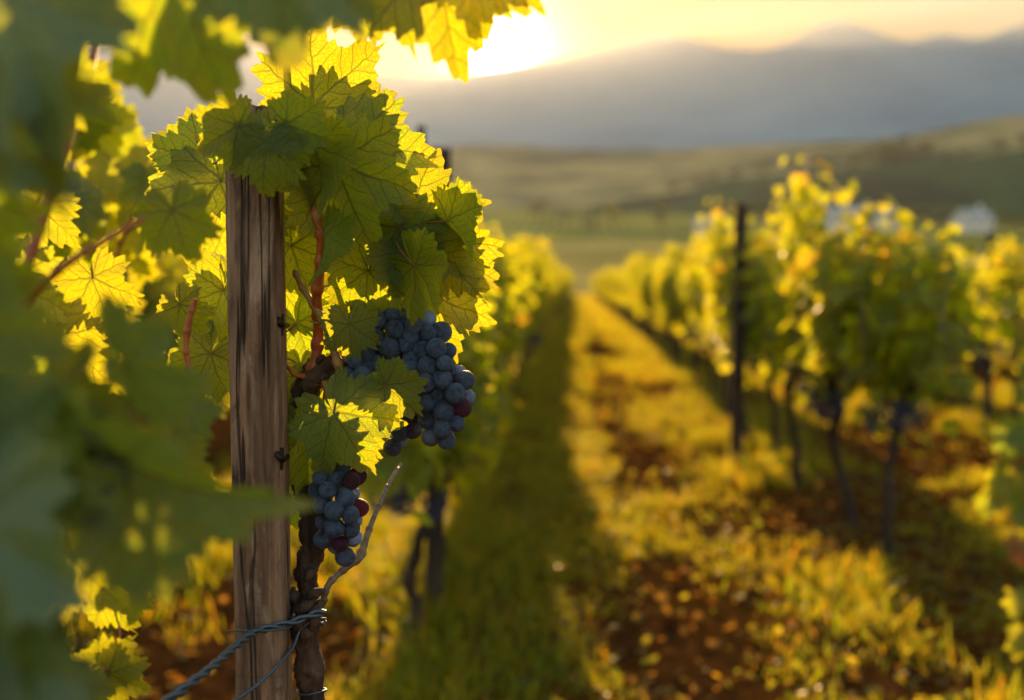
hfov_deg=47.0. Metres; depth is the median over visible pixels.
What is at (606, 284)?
grapevine
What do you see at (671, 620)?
soil clods
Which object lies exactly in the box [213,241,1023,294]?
dry field
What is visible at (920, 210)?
tree
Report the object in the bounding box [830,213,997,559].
grapevine
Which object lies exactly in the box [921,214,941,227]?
tree
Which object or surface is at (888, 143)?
tree
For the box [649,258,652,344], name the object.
wooden post
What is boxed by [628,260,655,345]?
grapevine
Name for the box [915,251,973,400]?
grapevine
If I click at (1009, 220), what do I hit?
tree
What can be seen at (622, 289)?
grapevine
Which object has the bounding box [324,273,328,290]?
grapevine
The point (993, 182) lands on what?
dark hill
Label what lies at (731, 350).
wooden post
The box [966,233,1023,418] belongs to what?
grapevine
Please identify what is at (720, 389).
grapevine
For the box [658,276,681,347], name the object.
grapevine
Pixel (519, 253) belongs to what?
grapevine
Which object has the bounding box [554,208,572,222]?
tree
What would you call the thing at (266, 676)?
loose wire
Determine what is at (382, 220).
grapevine
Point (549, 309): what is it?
grapevine
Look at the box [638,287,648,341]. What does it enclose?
grapevine
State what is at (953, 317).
grapevine
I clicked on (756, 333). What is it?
grapevine
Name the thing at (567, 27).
sky
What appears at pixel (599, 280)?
grapevine
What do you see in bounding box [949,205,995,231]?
farmhouse
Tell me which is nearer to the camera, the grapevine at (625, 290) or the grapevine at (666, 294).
the grapevine at (666, 294)
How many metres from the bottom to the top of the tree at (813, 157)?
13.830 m
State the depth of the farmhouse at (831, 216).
392.65 m
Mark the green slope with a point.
(626, 227)
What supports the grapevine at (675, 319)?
on the ground at (626, 637)
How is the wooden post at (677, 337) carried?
on the ground at (626, 637)
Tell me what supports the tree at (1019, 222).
on the green slope
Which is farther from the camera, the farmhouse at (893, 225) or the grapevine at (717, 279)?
the farmhouse at (893, 225)
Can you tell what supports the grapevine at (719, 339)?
on the ground at (626, 637)
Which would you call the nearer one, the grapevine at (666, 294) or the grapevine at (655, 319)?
the grapevine at (666, 294)
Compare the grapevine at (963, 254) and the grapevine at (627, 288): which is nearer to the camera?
the grapevine at (963, 254)
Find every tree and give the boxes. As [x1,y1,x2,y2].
[526,198,553,219]
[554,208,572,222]
[581,216,597,232]
[602,201,622,226]
[651,199,673,232]
[726,207,755,220]
[748,204,769,226]
[773,218,787,232]
[788,160,802,171]
[803,154,826,169]
[877,135,917,165]
[903,205,929,227]
[915,138,935,155]
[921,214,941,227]
[932,204,956,228]
[991,139,1009,153]
[991,212,1004,228]
[999,213,1020,230]
[1014,214,1023,232]
[1016,132,1023,143]
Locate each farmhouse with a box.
[691,215,726,236]
[818,202,887,231]
[885,205,899,229]
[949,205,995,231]
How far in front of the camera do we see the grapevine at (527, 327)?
11.41 m
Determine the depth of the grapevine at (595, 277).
72.16 m
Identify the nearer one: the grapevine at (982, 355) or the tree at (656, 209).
the grapevine at (982, 355)
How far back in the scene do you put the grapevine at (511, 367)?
13.19 m
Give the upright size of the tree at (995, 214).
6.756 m
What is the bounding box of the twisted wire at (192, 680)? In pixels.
[161,609,325,699]
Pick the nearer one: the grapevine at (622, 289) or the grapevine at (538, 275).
the grapevine at (538, 275)
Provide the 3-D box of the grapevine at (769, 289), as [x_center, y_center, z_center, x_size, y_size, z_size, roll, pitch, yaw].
[1.687,0.123,6.746,0.556,1.578,1.309,0,3,3]
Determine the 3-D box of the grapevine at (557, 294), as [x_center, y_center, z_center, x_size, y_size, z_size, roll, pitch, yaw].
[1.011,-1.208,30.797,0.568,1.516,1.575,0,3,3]
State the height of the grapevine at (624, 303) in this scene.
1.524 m
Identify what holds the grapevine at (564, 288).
on the ground at (626, 637)
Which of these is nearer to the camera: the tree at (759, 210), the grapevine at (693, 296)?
the grapevine at (693, 296)
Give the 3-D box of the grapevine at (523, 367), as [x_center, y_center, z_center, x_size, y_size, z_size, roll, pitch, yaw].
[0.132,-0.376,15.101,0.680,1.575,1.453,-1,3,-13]
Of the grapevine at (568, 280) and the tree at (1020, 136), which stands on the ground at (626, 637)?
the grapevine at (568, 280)
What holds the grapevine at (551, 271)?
on the ground at (626, 637)
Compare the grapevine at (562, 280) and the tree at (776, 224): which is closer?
the grapevine at (562, 280)
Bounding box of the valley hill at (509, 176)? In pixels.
[72,115,1023,208]
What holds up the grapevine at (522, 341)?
on the ground at (626, 637)
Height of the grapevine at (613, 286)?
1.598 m
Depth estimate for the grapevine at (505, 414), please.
5.09 m
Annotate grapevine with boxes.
[0,0,378,699]
[41,48,225,392]
[112,239,226,450]
[138,252,191,422]
[144,0,545,699]
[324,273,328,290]
[358,289,509,644]
[444,285,525,562]
[470,223,542,466]
[476,330,514,462]
[482,222,514,432]
[494,240,539,414]
[498,258,527,409]
[504,267,543,404]
[509,360,513,383]
[511,234,549,318]
[511,236,554,397]
[522,322,541,375]
[529,253,556,355]
[531,269,558,351]
[532,263,550,333]
[538,266,556,335]
[539,268,550,342]
[542,257,558,334]
[544,276,560,331]
[550,277,561,326]
[553,266,565,323]
[557,269,568,308]
[562,271,569,301]
[568,273,574,298]
[593,273,599,300]
[594,278,600,301]
[596,272,603,303]
[601,269,610,306]
[603,273,613,313]
[605,265,617,311]
[610,275,617,316]
[611,275,623,321]
[613,268,623,306]
[613,273,618,316]
[617,276,632,316]
[618,257,632,319]
[618,271,627,324]
[619,252,658,339]
[619,275,629,322]
[622,253,638,331]
[623,271,633,330]
[624,256,653,339]
[625,276,638,329]
[626,297,640,333]
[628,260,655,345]
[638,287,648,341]
[639,265,658,343]
[644,243,691,364]
[646,259,663,348]
[648,257,683,372]
[652,280,666,354]
[653,255,666,358]
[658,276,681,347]
[672,256,698,375]
[672,261,702,389]
[676,237,727,395]
[691,262,723,400]
[693,198,782,446]
[695,261,729,417]
[715,232,772,349]
[719,222,795,456]
[752,235,858,489]
[766,155,912,526]
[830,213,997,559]
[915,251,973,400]
[940,261,1023,414]
[943,248,974,346]
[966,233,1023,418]
[969,271,997,374]
[972,290,1023,660]
[1014,293,1023,371]
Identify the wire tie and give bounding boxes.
[307,617,326,626]
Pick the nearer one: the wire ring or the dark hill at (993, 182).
the wire ring
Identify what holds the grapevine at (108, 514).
on the ground at (626, 637)
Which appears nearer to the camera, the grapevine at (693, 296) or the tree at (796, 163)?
the grapevine at (693, 296)
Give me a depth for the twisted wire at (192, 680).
1.00 m
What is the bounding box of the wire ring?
[296,687,326,695]
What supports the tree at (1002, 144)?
on the dark hill at (993, 182)
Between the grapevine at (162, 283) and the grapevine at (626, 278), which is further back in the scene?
the grapevine at (626, 278)
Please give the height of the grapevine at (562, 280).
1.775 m
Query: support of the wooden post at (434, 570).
on the ground at (626, 637)
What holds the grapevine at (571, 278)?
on the ground at (626, 637)
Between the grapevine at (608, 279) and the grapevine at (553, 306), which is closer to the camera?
the grapevine at (553, 306)
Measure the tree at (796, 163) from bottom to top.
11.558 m
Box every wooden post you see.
[225,104,291,699]
[425,146,450,618]
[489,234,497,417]
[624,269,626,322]
[634,308,636,330]
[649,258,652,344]
[675,253,680,367]
[730,203,747,466]
[730,225,733,422]
[982,231,995,423]
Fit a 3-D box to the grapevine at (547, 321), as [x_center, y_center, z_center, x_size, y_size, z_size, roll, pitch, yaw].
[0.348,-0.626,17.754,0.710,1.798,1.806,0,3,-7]
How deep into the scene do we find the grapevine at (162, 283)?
7.53 m
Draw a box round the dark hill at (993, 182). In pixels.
[573,148,1023,220]
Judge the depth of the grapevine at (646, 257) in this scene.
23.99 m
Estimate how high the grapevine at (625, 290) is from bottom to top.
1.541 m
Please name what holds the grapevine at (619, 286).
on the ground at (626, 637)
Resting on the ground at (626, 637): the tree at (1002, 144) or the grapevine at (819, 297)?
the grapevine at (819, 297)
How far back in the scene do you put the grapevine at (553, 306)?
27.19 m
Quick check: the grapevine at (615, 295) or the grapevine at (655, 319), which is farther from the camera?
the grapevine at (615, 295)
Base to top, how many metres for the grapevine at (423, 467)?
1.347 m
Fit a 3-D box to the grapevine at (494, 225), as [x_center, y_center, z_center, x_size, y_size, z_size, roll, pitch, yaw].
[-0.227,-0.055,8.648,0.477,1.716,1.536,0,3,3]
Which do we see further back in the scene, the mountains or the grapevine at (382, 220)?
the mountains
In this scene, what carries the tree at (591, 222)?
on the green slope
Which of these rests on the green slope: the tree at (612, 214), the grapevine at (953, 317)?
the tree at (612, 214)
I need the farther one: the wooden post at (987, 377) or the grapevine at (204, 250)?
the wooden post at (987, 377)
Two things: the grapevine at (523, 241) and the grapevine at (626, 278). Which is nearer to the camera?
the grapevine at (523, 241)
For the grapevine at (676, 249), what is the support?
on the ground at (626, 637)
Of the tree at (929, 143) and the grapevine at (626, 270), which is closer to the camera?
the grapevine at (626, 270)
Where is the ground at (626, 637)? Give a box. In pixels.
[70,295,1023,699]
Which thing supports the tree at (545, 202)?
on the green slope
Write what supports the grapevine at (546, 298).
on the ground at (626, 637)
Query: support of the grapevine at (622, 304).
on the ground at (626, 637)
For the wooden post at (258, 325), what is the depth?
1.08 m
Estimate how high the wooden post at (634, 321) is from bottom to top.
1.884 m
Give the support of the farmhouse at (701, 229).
on the green slope
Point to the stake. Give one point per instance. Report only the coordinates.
(421, 129)
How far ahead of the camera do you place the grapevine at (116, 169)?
2.00 m
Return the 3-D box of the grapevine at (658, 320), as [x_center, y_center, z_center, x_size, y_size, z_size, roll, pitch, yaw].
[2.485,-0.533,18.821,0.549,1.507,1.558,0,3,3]
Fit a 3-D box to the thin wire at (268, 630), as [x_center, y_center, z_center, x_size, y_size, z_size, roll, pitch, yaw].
[-0.244,0.263,1.092,0.083,0.023,0.048,1,4,23]
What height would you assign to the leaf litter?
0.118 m
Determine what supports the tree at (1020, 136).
on the dark hill at (993, 182)
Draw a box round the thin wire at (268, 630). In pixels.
[226,625,294,633]
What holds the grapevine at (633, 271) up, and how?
on the ground at (626, 637)
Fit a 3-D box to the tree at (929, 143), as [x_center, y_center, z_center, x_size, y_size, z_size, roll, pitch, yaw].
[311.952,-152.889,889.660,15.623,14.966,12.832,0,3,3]
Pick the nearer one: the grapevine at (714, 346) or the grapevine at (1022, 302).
the grapevine at (1022, 302)
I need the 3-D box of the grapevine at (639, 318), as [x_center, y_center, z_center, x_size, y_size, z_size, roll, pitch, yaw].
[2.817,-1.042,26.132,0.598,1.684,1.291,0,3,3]
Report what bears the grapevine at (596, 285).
on the ground at (626, 637)
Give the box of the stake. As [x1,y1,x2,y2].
[417,126,424,137]
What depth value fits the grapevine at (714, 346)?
10.52 m
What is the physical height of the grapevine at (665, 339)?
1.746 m
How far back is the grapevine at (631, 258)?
27.00 m
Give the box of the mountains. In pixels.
[87,20,1023,149]
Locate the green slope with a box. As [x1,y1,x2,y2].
[101,207,1023,249]
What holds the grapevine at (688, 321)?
on the ground at (626, 637)
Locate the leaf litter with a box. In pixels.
[81,361,1023,699]
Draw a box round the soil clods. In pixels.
[73,418,1016,699]
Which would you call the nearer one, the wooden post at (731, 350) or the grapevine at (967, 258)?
the wooden post at (731, 350)
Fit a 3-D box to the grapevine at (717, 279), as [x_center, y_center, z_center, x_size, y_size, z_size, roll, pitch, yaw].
[1.674,-0.134,8.597,0.614,1.901,1.573,0,3,3]
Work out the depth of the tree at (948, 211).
407.21 m
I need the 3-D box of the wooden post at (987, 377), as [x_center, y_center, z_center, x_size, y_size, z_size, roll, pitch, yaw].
[3.965,-0.042,9.798,0.074,1.889,0.086,0,3,3]
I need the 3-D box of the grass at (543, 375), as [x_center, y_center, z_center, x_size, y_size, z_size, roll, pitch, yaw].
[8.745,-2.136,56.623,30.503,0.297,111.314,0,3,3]
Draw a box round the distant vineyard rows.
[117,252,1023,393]
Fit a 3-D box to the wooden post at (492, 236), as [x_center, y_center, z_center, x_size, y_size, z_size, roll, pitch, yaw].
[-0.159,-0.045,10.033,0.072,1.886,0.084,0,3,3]
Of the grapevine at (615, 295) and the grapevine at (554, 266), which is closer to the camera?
the grapevine at (554, 266)
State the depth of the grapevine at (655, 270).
19.70 m
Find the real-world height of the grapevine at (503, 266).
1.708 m
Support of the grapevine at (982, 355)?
on the ground at (626, 637)
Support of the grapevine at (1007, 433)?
on the ground at (626, 637)
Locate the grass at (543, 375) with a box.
[67,293,1023,699]
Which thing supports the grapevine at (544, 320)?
on the ground at (626, 637)
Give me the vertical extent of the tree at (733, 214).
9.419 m
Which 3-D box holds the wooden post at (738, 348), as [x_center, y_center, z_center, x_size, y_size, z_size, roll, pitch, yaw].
[1.506,0.028,7.836,0.089,2.001,0.100,1,3,3]
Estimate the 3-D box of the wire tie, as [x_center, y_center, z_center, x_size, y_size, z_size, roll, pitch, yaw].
[-0.195,0.261,1.130,0.036,0.018,0.035,0,3,3]
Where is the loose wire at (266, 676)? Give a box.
[233,621,324,699]
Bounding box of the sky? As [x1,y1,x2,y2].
[243,0,1023,75]
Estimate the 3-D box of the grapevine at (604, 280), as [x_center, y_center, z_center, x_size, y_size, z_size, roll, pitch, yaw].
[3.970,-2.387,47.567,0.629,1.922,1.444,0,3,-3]
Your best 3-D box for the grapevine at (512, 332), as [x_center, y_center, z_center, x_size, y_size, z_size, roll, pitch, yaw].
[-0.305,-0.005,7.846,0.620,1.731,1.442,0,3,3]

